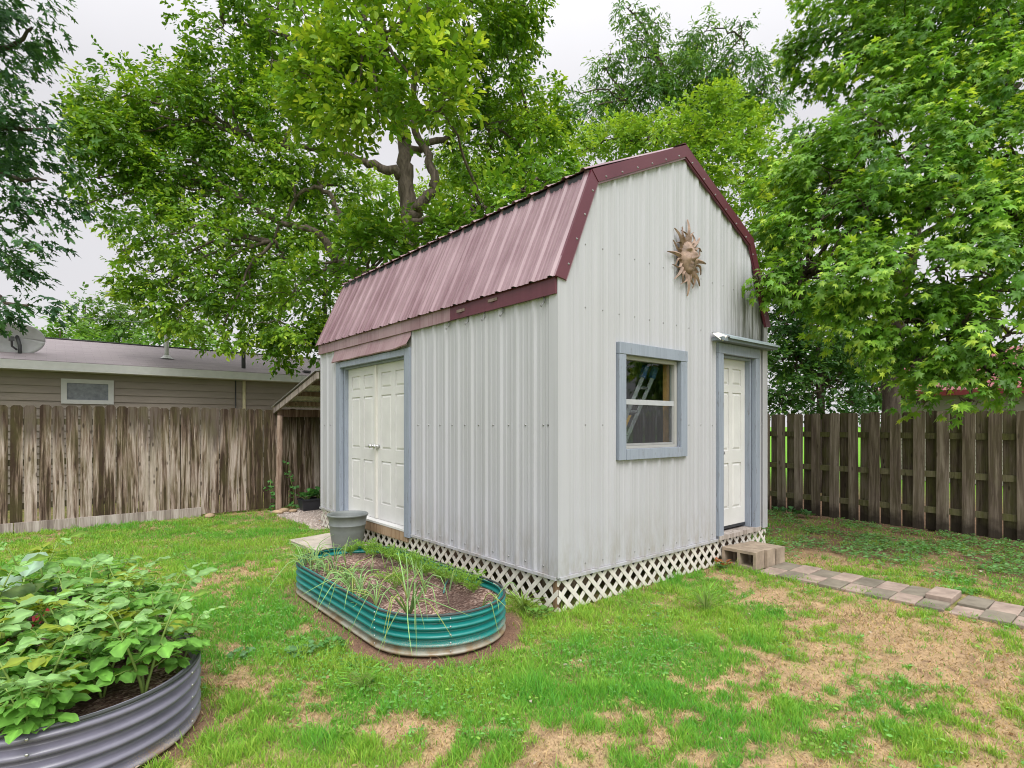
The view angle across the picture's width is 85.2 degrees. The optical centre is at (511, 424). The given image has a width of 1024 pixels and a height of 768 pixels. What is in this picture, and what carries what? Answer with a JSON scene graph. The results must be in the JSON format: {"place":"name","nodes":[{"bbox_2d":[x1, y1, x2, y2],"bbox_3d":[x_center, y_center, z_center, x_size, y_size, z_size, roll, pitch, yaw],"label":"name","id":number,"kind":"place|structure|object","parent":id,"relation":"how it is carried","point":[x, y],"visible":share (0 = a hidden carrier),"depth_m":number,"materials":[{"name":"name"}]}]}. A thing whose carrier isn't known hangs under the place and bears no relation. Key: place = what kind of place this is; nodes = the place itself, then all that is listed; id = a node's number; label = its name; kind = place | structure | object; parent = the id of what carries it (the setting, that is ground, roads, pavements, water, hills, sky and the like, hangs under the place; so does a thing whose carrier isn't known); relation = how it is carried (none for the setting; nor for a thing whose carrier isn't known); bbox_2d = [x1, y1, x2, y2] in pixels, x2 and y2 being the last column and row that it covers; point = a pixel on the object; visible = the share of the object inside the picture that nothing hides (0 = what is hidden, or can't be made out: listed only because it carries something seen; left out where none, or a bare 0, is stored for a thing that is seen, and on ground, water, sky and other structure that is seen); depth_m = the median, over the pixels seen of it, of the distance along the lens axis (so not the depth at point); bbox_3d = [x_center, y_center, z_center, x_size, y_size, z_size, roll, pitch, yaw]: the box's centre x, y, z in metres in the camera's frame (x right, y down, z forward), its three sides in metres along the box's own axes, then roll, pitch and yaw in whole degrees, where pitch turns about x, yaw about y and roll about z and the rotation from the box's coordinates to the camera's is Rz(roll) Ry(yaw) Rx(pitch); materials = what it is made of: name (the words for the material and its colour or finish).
{"place":"outdoors","nodes":[
{"label":"outdoors","id":0,"kind":"place"},
{"bbox_2d":[374,566,414,588],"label":"carrot plant","id":1,"kind":"object","parent":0,"point":[393,580],"visible":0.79,"depth_m":4.58,"materials":[{"name":"green plant"}]},
{"bbox_2d":[0,427,1023,767],"bbox_3d":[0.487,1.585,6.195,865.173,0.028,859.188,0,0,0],"label":"ground","id":2,"kind":"structure","parent":0,"point":[510,633],"depth_m":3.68,"materials":[{"name":"green plant"}]},
{"bbox_2d":[0,0,101,338],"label":"oak tree","id":3,"kind":"object","parent":2,"relation":"on","point":[16,167],"visible":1,"depth_m":8.10,"materials":[{"name":"green plant"}]},
{"bbox_2d":[32,302,119,341],"bbox_3d":[-23.673,-2.475,29.929,5.174,8.103,3.374,0,0,0],"label":"distant tree","id":4,"kind":"object","parent":2,"relation":"on","point":[81,335],"visible":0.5,"depth_m":29.90,"materials":[{"name":"green plant"}]},
{"bbox_2d":[62,282,120,341],"bbox_3d":[-25.109,-3.474,33.155,2.791,10.090,3.358,0,0,0],"label":"distant tree","id":5,"kind":"object","parent":2,"relation":"on","point":[90,313],"visible":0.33,"depth_m":32.93,"materials":[{"name":"green plant"}]},
{"bbox_2d":[0,582,200,767],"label":"raised bed","id":6,"kind":"object","parent":2,"relation":"on","point":[120,724],"visible":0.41,"depth_m":2.56,"materials":[{"name":"grey metal"}]},
{"bbox_2d":[0,609,33,679],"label":"potato plant","id":7,"kind":"object","parent":6,"relation":"on","point":[15,617],"visible":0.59,"depth_m":2.69,"materials":[{"name":"green plant"}]},
{"bbox_2d":[0,640,42,704],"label":"potato plant","id":8,"kind":"object","parent":6,"relation":"on","point":[3,661],"visible":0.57,"depth_m":2.50,"materials":[{"name":"green plant"}]},
{"bbox_2d":[0,553,53,622],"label":"potato plant","id":9,"kind":"object","parent":6,"relation":"on","point":[37,557],"visible":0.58,"depth_m":3.40,"materials":[{"name":"green plant"}]},
{"bbox_2d":[0,552,54,624],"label":"cauliflower plant","id":10,"kind":"object","parent":6,"relation":"on","point":[19,590],"visible":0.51,"depth_m":3.56,"materials":[{"name":"green plant"}]},
{"bbox_2d":[0,595,60,679],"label":"potato plant","id":11,"kind":"object","parent":6,"relation":"on","point":[23,641],"visible":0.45,"depth_m":2.72,"materials":[{"name":"green plant"}]},
{"bbox_2d":[0,602,61,654],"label":"beet plant","id":12,"kind":"object","parent":6,"relation":"on","point":[36,617],"visible":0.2,"depth_m":3.30,"materials":[{"name":"green plant"}]},
{"bbox_2d":[0,587,87,656],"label":"potato plant","id":13,"kind":"object","parent":6,"relation":"on","point":[62,594],"visible":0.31,"depth_m":2.99,"materials":[{"name":"green plant"}]},
{"bbox_2d":[0,530,88,587],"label":"plant","id":14,"kind":"object","parent":6,"relation":"on","point":[16,559],"visible":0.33,"depth_m":4.06,"materials":[{"name":"green plant"}]},
{"bbox_2d":[0,662,90,743],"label":"potato plant","id":15,"kind":"object","parent":6,"relation":"on","point":[14,730],"visible":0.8,"depth_m":2.31,"materials":[{"name":"green plant"}]},
{"bbox_2d":[0,621,110,733],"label":"potato plant","id":16,"kind":"object","parent":6,"relation":"on","point":[36,660],"visible":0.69,"depth_m":2.41,"materials":[{"name":"green plant"}]},
{"bbox_2d":[0,540,110,618],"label":"potato plant","id":17,"kind":"object","parent":6,"relation":"on","point":[73,561],"visible":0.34,"depth_m":3.77,"materials":[{"name":"green plant"}]},
{"bbox_2d":[0,590,131,658],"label":"potato plant","id":18,"kind":"object","parent":6,"relation":"on","point":[114,604],"visible":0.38,"depth_m":2.99,"materials":[{"name":"green plant"}]},
{"bbox_2d":[17,609,134,684],"bbox_3d":[-2.217,1.139,2.804,0.551,0.434,0.450,0,0,17],"label":"potato plant","id":19,"kind":"object","parent":6,"relation":"on","point":[66,629],"visible":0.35,"depth_m":2.76,"materials":[{"name":"green plant"}]},
{"bbox_2d":[31,553,135,623],"bbox_3d":[-2.710,1.111,3.469,0.520,0.492,0.564,0,0,34],"label":"potato plant","id":20,"kind":"object","parent":6,"relation":"on","point":[87,590],"visible":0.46,"depth_m":3.50,"materials":[{"name":"green plant"}]},
{"bbox_2d":[43,614,150,697],"bbox_3d":[-2.011,1.138,2.703,0.452,0.432,0.388,0,0,-17],"label":"potato plant","id":21,"kind":"object","parent":6,"relation":"on","point":[97,666],"visible":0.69,"depth_m":2.67,"materials":[{"name":"green plant"}]},
{"bbox_2d":[49,606,152,643],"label":"beet plant","id":22,"kind":"object","parent":6,"relation":"on","point":[115,618],"visible":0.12,"depth_m":3.15,"materials":[{"name":"green plant"}]},
{"bbox_2d":[77,554,146,589],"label":"potato plant","id":23,"kind":"object","parent":6,"relation":"on","point":[130,563],"visible":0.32,"depth_m":4.18,"materials":[{"name":"green plant"}]},
{"bbox_2d":[68,563,169,637],"bbox_3d":[-2.347,1.106,3.324,0.525,0.502,0.451,0,0,42],"label":"potato plant","id":24,"kind":"object","parent":6,"relation":"on","point":[139,603],"visible":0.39,"depth_m":3.29,"materials":[{"name":"green plant"}]},
{"bbox_2d":[98,556,170,610],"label":"potato plant","id":25,"kind":"object","parent":6,"relation":"on","point":[149,565],"visible":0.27,"depth_m":3.94,"materials":[{"name":"green plant"}]},
{"bbox_2d":[66,589,214,693],"bbox_3d":[-1.823,1.090,2.770,0.482,0.536,0.561,0,0,26],"label":"potato plant","id":26,"kind":"object","parent":6,"relation":"on","point":[125,674],"visible":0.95,"depth_m":2.73,"materials":[{"name":"green plant"}]},
{"bbox_2d":[100,562,206,616],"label":"potato plant","id":27,"kind":"object","parent":6,"relation":"on","point":[148,588],"visible":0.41,"depth_m":3.66,"materials":[{"name":"green plant"}]},
{"bbox_2d":[98,567,217,657],"bbox_3d":[-2.044,1.111,3.200,0.563,0.492,0.520,0,0,4],"label":"potato plant","id":28,"kind":"object","parent":6,"relation":"on","point":[191,582],"visible":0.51,"depth_m":3.20,"materials":[{"name":"green plant"}]},
{"bbox_2d":[131,606,225,673],"bbox_3d":[-1.768,1.178,2.965,0.458,0.351,0.425,0,0,-37],"label":"potato plant","id":29,"kind":"object","parent":6,"relation":"on","point":[182,663],"visible":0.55,"depth_m":2.95,"materials":[{"name":"green plant"}]},
{"bbox_2d":[67,280,160,344],"bbox_3d":[-23.972,-3.666,33.948,5.540,10.478,4.407,0,0,0],"label":"distant tree","id":30,"kind":"object","parent":2,"relation":"on","point":[123,326],"visible":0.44,"depth_m":33.35,"materials":[{"name":"green plant"}]},
{"bbox_2d":[0,404,319,534],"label":"wooden fence","id":31,"kind":"object","parent":2,"relation":"on","point":[178,483],"visible":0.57,"depth_m":9.06,"materials":[{"name":"brown wood"}]},
{"bbox_2d":[0,335,319,503],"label":"house","id":32,"kind":"structure","parent":2,"relation":"on","point":[64,372],"depth_m":11.83,"materials":[{"name":"beige"}]},
{"bbox_2d":[0,322,45,353],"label":"satellite dish","id":33,"kind":"object","parent":32,"relation":"attached to","point":[33,340],"visible":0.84,"depth_m":10.72,"materials":[{"name":"grey metal"}]},
{"bbox_2d":[61,378,113,404],"bbox_3d":[-8.491,-0.665,11.149,0.840,0.490,0.050,0,0,-40],"label":"window","id":34,"kind":"structure","parent":32,"relation":"in","point":[73,391],"depth_m":11.13,"materials":[{"name":"grey glass"}]},
{"bbox_2d":[109,316,222,349],"bbox_3d":[-19.138,-2.369,31.035,6.769,7.887,3.823,0,0,0],"label":"distant tree","id":35,"kind":"object","parent":2,"relation":"on","point":[177,342],"visible":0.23,"depth_m":30.46,"materials":[{"name":"green plant"}]},
{"bbox_2d":[283,460,298,509],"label":"climbing plant","id":36,"kind":"object","parent":2,"relation":"on","point":[293,493],"visible":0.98,"depth_m":10.37,"materials":[{"name":"green plant"}]},
{"bbox_2d":[272,369,319,509],"bbox_3d":[-2.458,0.366,10.631,3.474,2.474,2.231,0,0,-40],"label":"lean to","id":37,"kind":"object","parent":2,"relation":"on","point":[305,393],"visible":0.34,"depth_m":10.18,"materials":[{"name":"wood"}]},
{"bbox_2d":[277,509,327,529],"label":"gravel","id":38,"kind":"structure","parent":2,"relation":"on","point":[297,519],"depth_m":9.59,"materials":[{"name":"grey gravel"}]},
{"bbox_2d":[297,497,319,510],"bbox_3d":[-3.491,1.464,10.558,1.074,0.212,0.284,0,0,-40],"label":"planter trough","id":39,"kind":"object","parent":38,"relation":"on","point":[311,503],"visible":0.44,"depth_m":10.25,"materials":[{"name":"black plastic"}]},
{"bbox_2d":[284,639,320,657],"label":"weed","id":40,"kind":"object","parent":2,"relation":"on","point":[311,644],"visible":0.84,"depth_m":3.81,"materials":[{"name":"green plant"}]},
{"bbox_2d":[48,0,595,379],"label":"spreading tree","id":41,"kind":"object","parent":2,"relation":"on","point":[436,43],"visible":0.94,"depth_m":11.65,"materials":[{"name":"green plant"}]},
{"bbox_2d":[289,533,366,550],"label":"concrete slab","id":42,"kind":"structure","parent":2,"relation":"on","point":[314,541],"depth_m":7.33,"materials":[{"name":"grey concrete"}]},
{"bbox_2d":[326,510,367,547],"bbox_3d":[-2.081,1.326,7.047,0.512,0.416,0.512,0,0,-40],"label":"plant pot","id":43,"kind":"object","parent":42,"relation":"on","point":[344,526],"visible":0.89,"depth_m":6.87,"materials":[{"name":"grey plastic"}]},
{"bbox_2d":[318,636,345,650],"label":"weed","id":44,"kind":"object","parent":2,"relation":"on","point":[327,640],"visible":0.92,"depth_m":3.94,"materials":[{"name":"green plant"}]},
{"bbox_2d":[334,655,389,692],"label":"grass tuft","id":45,"kind":"object","parent":2,"relation":"on","point":[365,679],"visible":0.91,"depth_m":3.32,"materials":[{"name":"green plant"}]},
{"bbox_2d":[198,139,538,319],"bbox_3d":[-4.180,-3.971,17.588,11.143,11.091,3.341,0,0,-12],"label":"bright tree","id":46,"kind":"object","parent":2,"relation":"on","point":[385,185],"visible":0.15,"depth_m":17.05,"materials":[{"name":"green plant"}]},
{"bbox_2d":[296,545,505,657],"bbox_3d":[-1.061,1.438,4.873,1.089,0.304,2.561,0,0,-40],"label":"raised bed","id":47,"kind":"object","parent":2,"relation":"on","point":[477,630],"visible":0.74,"depth_m":4.17,"materials":[{"name":"green metal"}]},
{"bbox_2d":[266,545,303,590],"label":"onion plant","id":48,"kind":"object","parent":47,"relation":"on","point":[299,562],"visible":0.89,"depth_m":5.12,"materials":[{"name":"green plant"}]},
{"bbox_2d":[304,572,354,609],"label":"onion plant","id":49,"kind":"object","parent":47,"relation":"on","point":[342,579],"visible":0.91,"depth_m":4.24,"materials":[{"name":"green plant"}]},
{"bbox_2d":[336,557,379,591],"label":"onion plant","id":50,"kind":"object","parent":47,"relation":"on","point":[361,578],"visible":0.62,"depth_m":4.51,"materials":[{"name":"green plant"}]},
{"bbox_2d":[334,572,390,606],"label":"onion plant","id":51,"kind":"object","parent":47,"relation":"on","point":[362,595],"visible":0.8,"depth_m":4.29,"materials":[{"name":"green plant"}]},
{"bbox_2d":[362,540,386,557],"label":"carrot plant","id":52,"kind":"object","parent":47,"relation":"on","point":[371,552],"visible":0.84,"depth_m":5.69,"materials":[{"name":"green plant"}]},
{"bbox_2d":[348,567,402,605],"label":"onion plant","id":53,"kind":"object","parent":47,"relation":"on","point":[375,600],"visible":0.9,"depth_m":4.19,"materials":[{"name":"green plant"}]},
{"bbox_2d":[385,542,415,563],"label":"carrot plant","id":54,"kind":"object","parent":47,"relation":"on","point":[394,557],"visible":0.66,"depth_m":5.42,"materials":[{"name":"green plant"}]},
{"bbox_2d":[392,552,424,599],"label":"onion plant","id":55,"kind":"object","parent":47,"relation":"on","point":[407,592],"visible":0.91,"depth_m":4.29,"materials":[{"name":"green plant"}]},
{"bbox_2d":[350,574,471,654],"bbox_3d":[-0.641,1.251,3.531,0.582,0.479,0.537,0,0,31],"label":"onion plant","id":56,"kind":"object","parent":47,"relation":"on","point":[414,603],"visible":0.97,"depth_m":3.72,"materials":[{"name":"green plant"}]},
{"bbox_2d":[406,550,434,570],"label":"carrot plant","id":57,"kind":"object","parent":47,"relation":"on","point":[414,559],"visible":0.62,"depth_m":5.10,"materials":[{"name":"green plant"}]},
{"bbox_2d":[437,566,467,584],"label":"carrot plant","id":58,"kind":"object","parent":47,"relation":"on","point":[449,574],"visible":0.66,"depth_m":4.70,"materials":[{"name":"green plant"}]},
{"bbox_2d":[452,568,486,584],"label":"carrot plant","id":59,"kind":"object","parent":47,"relation":"on","point":[474,579],"visible":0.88,"depth_m":4.59,"materials":[{"name":"green plant"}]},
{"bbox_2d":[19,517,1023,767],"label":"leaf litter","id":60,"kind":"object","parent":2,"relation":"on","point":[681,667],"visible":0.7,"depth_m":3.40,"materials":[{"name":"brown plant"}]},
{"bbox_2d":[506,588,545,612],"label":"grass tuft","id":61,"kind":"object","parent":2,"relation":"on","point":[519,602],"visible":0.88,"depth_m":4.67,"materials":[{"name":"green plant"}]},
{"bbox_2d":[525,605,553,617],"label":"weed","id":62,"kind":"object","parent":2,"relation":"on","point":[543,608],"visible":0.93,"depth_m":4.57,"materials":[{"name":"green plant"}]},
{"bbox_2d":[315,143,779,611],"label":"garden shed","id":63,"kind":"structure","parent":2,"relation":"on","point":[479,379],"depth_m":5.67,"materials":[{"name":"paint"}]},
{"bbox_2d":[348,365,374,517],"bbox_3d":[-2.098,0.219,7.715,0.121,2.033,0.909,0,0,-40],"label":"door","id":64,"kind":"structure","parent":63,"relation":"in","point":[361,381],"depth_m":7.74,"materials":[{"name":"white paint"}]},
{"bbox_2d":[373,360,403,525],"bbox_3d":[-1.514,0.219,7.014,0.121,2.033,0.907,0,0,-40],"label":"door","id":65,"kind":"structure","parent":63,"relation":"in","point":[390,446],"depth_m":7.06,"materials":[{"name":"white paint"}]},
{"bbox_2d":[626,365,658,442],"bbox_3d":[1.092,0.308,5.908,0.985,1.881,0.180,0,0,-3],"label":"ladder","id":66,"kind":"object","parent":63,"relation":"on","point":[644,372],"visible":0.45,"depth_m":5.95,"materials":[{"name":"metal"}]},
{"bbox_2d":[616,341,687,459],"bbox_3d":[1.372,-0.220,5.489,1.100,1.090,0.116,0,0,-40],"label":"window","id":67,"kind":"structure","parent":63,"relation":"in","point":[676,446],"depth_m":5.49,"materials":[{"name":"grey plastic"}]},
{"bbox_2d":[667,219,705,295],"bbox_3d":[1.874,-1.745,5.761,0.711,0.800,0.148,0,0,-40],"label":"sun plaque","id":68,"kind":"object","parent":63,"relation":"attached to","point":[687,255],"visible":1,"depth_m":5.75,"materials":[{"name":"beige ceramic"}]},
{"bbox_2d":[724,359,744,525],"bbox_3d":[2.603,0.204,6.596,0.676,1.963,0.110,0,0,-40],"label":"door","id":69,"kind":"structure","parent":63,"relation":"in","point":[734,370],"depth_m":6.67,"materials":[{"name":"white paint"}]},
{"bbox_2d":[547,0,801,154],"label":"walnut tree","id":70,"kind":"object","parent":2,"relation":"on","point":[668,82],"visible":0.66,"depth_m":19.70,"materials":[{"name":"green plant"}]},
{"bbox_2d":[559,64,815,310],"bbox_3d":[4.351,-3.696,14.707,6.575,10.538,3.092,0,0,27],"label":"bright tree","id":71,"kind":"object","parent":2,"relation":"on","point":[705,143],"visible":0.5,"depth_m":14.09,"materials":[{"name":"green plant"}]},
{"bbox_2d":[673,580,736,611],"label":"grass tuft","id":72,"kind":"object","parent":2,"relation":"on","point":[706,600],"visible":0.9,"depth_m":4.72,"materials":[{"name":"green plant"}]},
{"bbox_2d":[722,544,763,569],"bbox_3d":[2.570,1.472,6.200,0.192,0.195,0.395,0,0,-40],"label":"cinder block","id":73,"kind":"object","parent":2,"relation":"on","point":[742,555],"depth_m":6.15,"materials":[{"name":"grey concrete"}]},
{"bbox_2d":[733,542,774,567],"bbox_3d":[2.736,1.470,6.303,0.192,0.195,0.395,0,0,-41],"label":"cinder block","id":74,"kind":"object","parent":2,"relation":"on","point":[769,556],"depth_m":6.19,"materials":[{"name":"grey concrete"}]},
{"bbox_2d":[745,541,784,564],"bbox_3d":[2.905,1.478,6.425,0.192,0.195,0.395,0,0,-39],"label":"cinder block","id":75,"kind":"object","parent":2,"relation":"on","point":[779,554],"depth_m":6.30,"materials":[{"name":"grey concrete"}]},
{"bbox_2d":[758,567,787,576],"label":"paver","id":76,"kind":"object","parent":2,"relation":"on","point":[775,571],"visible":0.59,"depth_m":5.90,"materials":[{"name":"concrete"}]},
{"bbox_2d":[771,562,801,570],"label":"paver","id":77,"kind":"object","parent":2,"relation":"on","point":[787,566],"visible":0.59,"depth_m":6.11,"materials":[{"name":"grey concrete"}]},
{"bbox_2d":[777,571,806,580],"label":"paver","id":78,"kind":"object","parent":2,"relation":"on","point":[792,573],"visible":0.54,"depth_m":5.78,"materials":[{"name":"grey concrete"}]},
{"bbox_2d":[790,565,821,573],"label":"paver","id":79,"kind":"object","parent":2,"relation":"on","point":[805,569],"visible":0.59,"depth_m":5.97,"materials":[{"name":"concrete"}]},
{"bbox_2d":[797,574,827,585],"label":"paver","id":80,"kind":"object","parent":2,"relation":"on","point":[813,578],"visible":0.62,"depth_m":5.57,"materials":[{"name":"concrete"}]},
{"bbox_2d":[810,570,840,577],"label":"paver","id":81,"kind":"object","parent":2,"relation":"on","point":[826,573],"visible":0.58,"depth_m":5.83,"materials":[{"name":"grey concrete"}]},
{"bbox_2d":[818,578,849,590],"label":"paver","id":82,"kind":"object","parent":2,"relation":"on","point":[835,584],"visible":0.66,"depth_m":5.43,"materials":[{"name":"grey concrete"}]},
{"bbox_2d":[831,572,863,582],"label":"paver","id":83,"kind":"object","parent":2,"relation":"on","point":[848,577],"visible":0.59,"depth_m":5.66,"materials":[{"name":"concrete"}]},
{"bbox_2d":[763,254,938,492],"bbox_3d":[8.440,-1.320,13.810,6.651,5.795,3.667,0,0,-12],"label":"hedge tree","id":84,"kind":"object","parent":2,"relation":"on","point":[835,365],"visible":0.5,"depth_m":12.59,"materials":[{"name":"green plant"}]},
{"bbox_2d":[841,583,872,594],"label":"paver","id":85,"kind":"object","parent":2,"relation":"on","point":[854,588],"visible":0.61,"depth_m":5.29,"materials":[{"name":"concrete"}]},
{"bbox_2d":[853,577,884,587],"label":"paver","id":86,"kind":"object","parent":2,"relation":"on","point":[869,582],"visible":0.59,"depth_m":5.50,"materials":[{"name":"grey concrete"}]},
{"bbox_2d":[736,0,1023,500],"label":"maple tree","id":87,"kind":"object","parent":2,"relation":"on","point":[993,66],"visible":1,"depth_m":6.69,"materials":[{"name":"green plant"}]},
{"bbox_2d":[864,588,896,600],"bbox_3d":[3.416,1.581,5.158,0.285,0.060,0.193,0,0,-41],"label":"paver","id":88,"kind":"object","parent":2,"relation":"on","point":[887,595],"visible":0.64,"depth_m":5.12,"materials":[{"name":"grey concrete"}]},
{"bbox_2d":[752,509,1023,591],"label":"ground ivy","id":89,"kind":"object","parent":2,"relation":"on","point":[915,546],"visible":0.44,"depth_m":7.09,"materials":[{"name":"green plant"}]},
{"bbox_2d":[875,581,909,592],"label":"paver","id":90,"kind":"object","parent":2,"relation":"on","point":[893,586],"visible":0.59,"depth_m":5.35,"materials":[{"name":"concrete"}]},
{"bbox_2d":[768,410,1023,541],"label":"wooden fence","id":91,"kind":"object","parent":2,"relation":"on","point":[840,434],"visible":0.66,"depth_m":8.52,"materials":[{"name":"brown wood"}]},
{"bbox_2d":[889,592,922,606],"bbox_3d":[3.543,1.579,5.003,0.285,0.060,0.193,0,0,-41],"label":"paver","id":92,"kind":"object","parent":2,"relation":"on","point":[900,598],"visible":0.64,"depth_m":4.97,"materials":[{"name":"concrete"}]},
{"bbox_2d":[900,585,930,598],"bbox_3d":[3.801,1.584,5.219,0.345,0.060,0.193,0,0,-38],"label":"paver","id":93,"kind":"object","parent":2,"relation":"on","point":[917,590],"visible":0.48,"depth_m":5.22,"materials":[{"name":"grey concrete"}]},
{"bbox_2d":[916,598,950,611],"bbox_3d":[3.671,1.585,4.850,0.285,0.060,0.193,1,-1,-41],"label":"paver","id":94,"kind":"object","parent":2,"relation":"on","point":[940,606],"visible":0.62,"depth_m":4.82,"materials":[{"name":"grey concrete"}]},
{"bbox_2d":[925,586,961,604],"bbox_3d":[3.921,1.547,5.059,0.345,0.060,0.193,-1,0,-40],"label":"paver","id":95,"kind":"object","parent":2,"relation":"on","point":[948,595],"visible":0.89,"depth_m":5.00,"materials":[{"name":"concrete"}]},
{"bbox_2d":[948,605,983,619],"bbox_3d":[3.817,1.594,4.672,0.285,0.060,0.193,0,0,-40],"label":"paver","id":96,"kind":"object","parent":2,"relation":"on","point":[956,610],"visible":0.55,"depth_m":4.67,"materials":[{"name":"concrete"}]},
{"bbox_2d":[957,595,994,610],"bbox_3d":[4.078,1.578,4.890,0.345,0.060,0.193,0,0,-39],"label":"paver","id":97,"kind":"object","parent":2,"relation":"on","point":[974,602],"visible":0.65,"depth_m":4.85,"materials":[{"name":"grey concrete"}]},
{"bbox_2d":[979,609,1016,625],"bbox_3d":[3.949,1.577,4.522,0.285,0.060,0.193,0,0,-41],"label":"paver","id":98,"kind":"object","parent":2,"relation":"on","point":[999,615],"visible":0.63,"depth_m":4.50,"materials":[{"name":"grey concrete"}]},
{"bbox_2d":[989,601,1023,616],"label":"paver","id":99,"kind":"object","parent":2,"relation":"on","point":[1006,607],"visible":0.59,"depth_m":4.73,"materials":[{"name":"concrete"}]},
{"bbox_2d":[0,0,1023,426],"label":"sky","id":100,"kind":"structure","parent":0,"point":[582,28],"materials":[{"name":"white"}]},
{"bbox_2d":[875,345,1023,485],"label":"house","id":101,"kind":"structure","parent":0,"point":[961,393],"depth_m":14.91,"materials":[{"name":"beige"}]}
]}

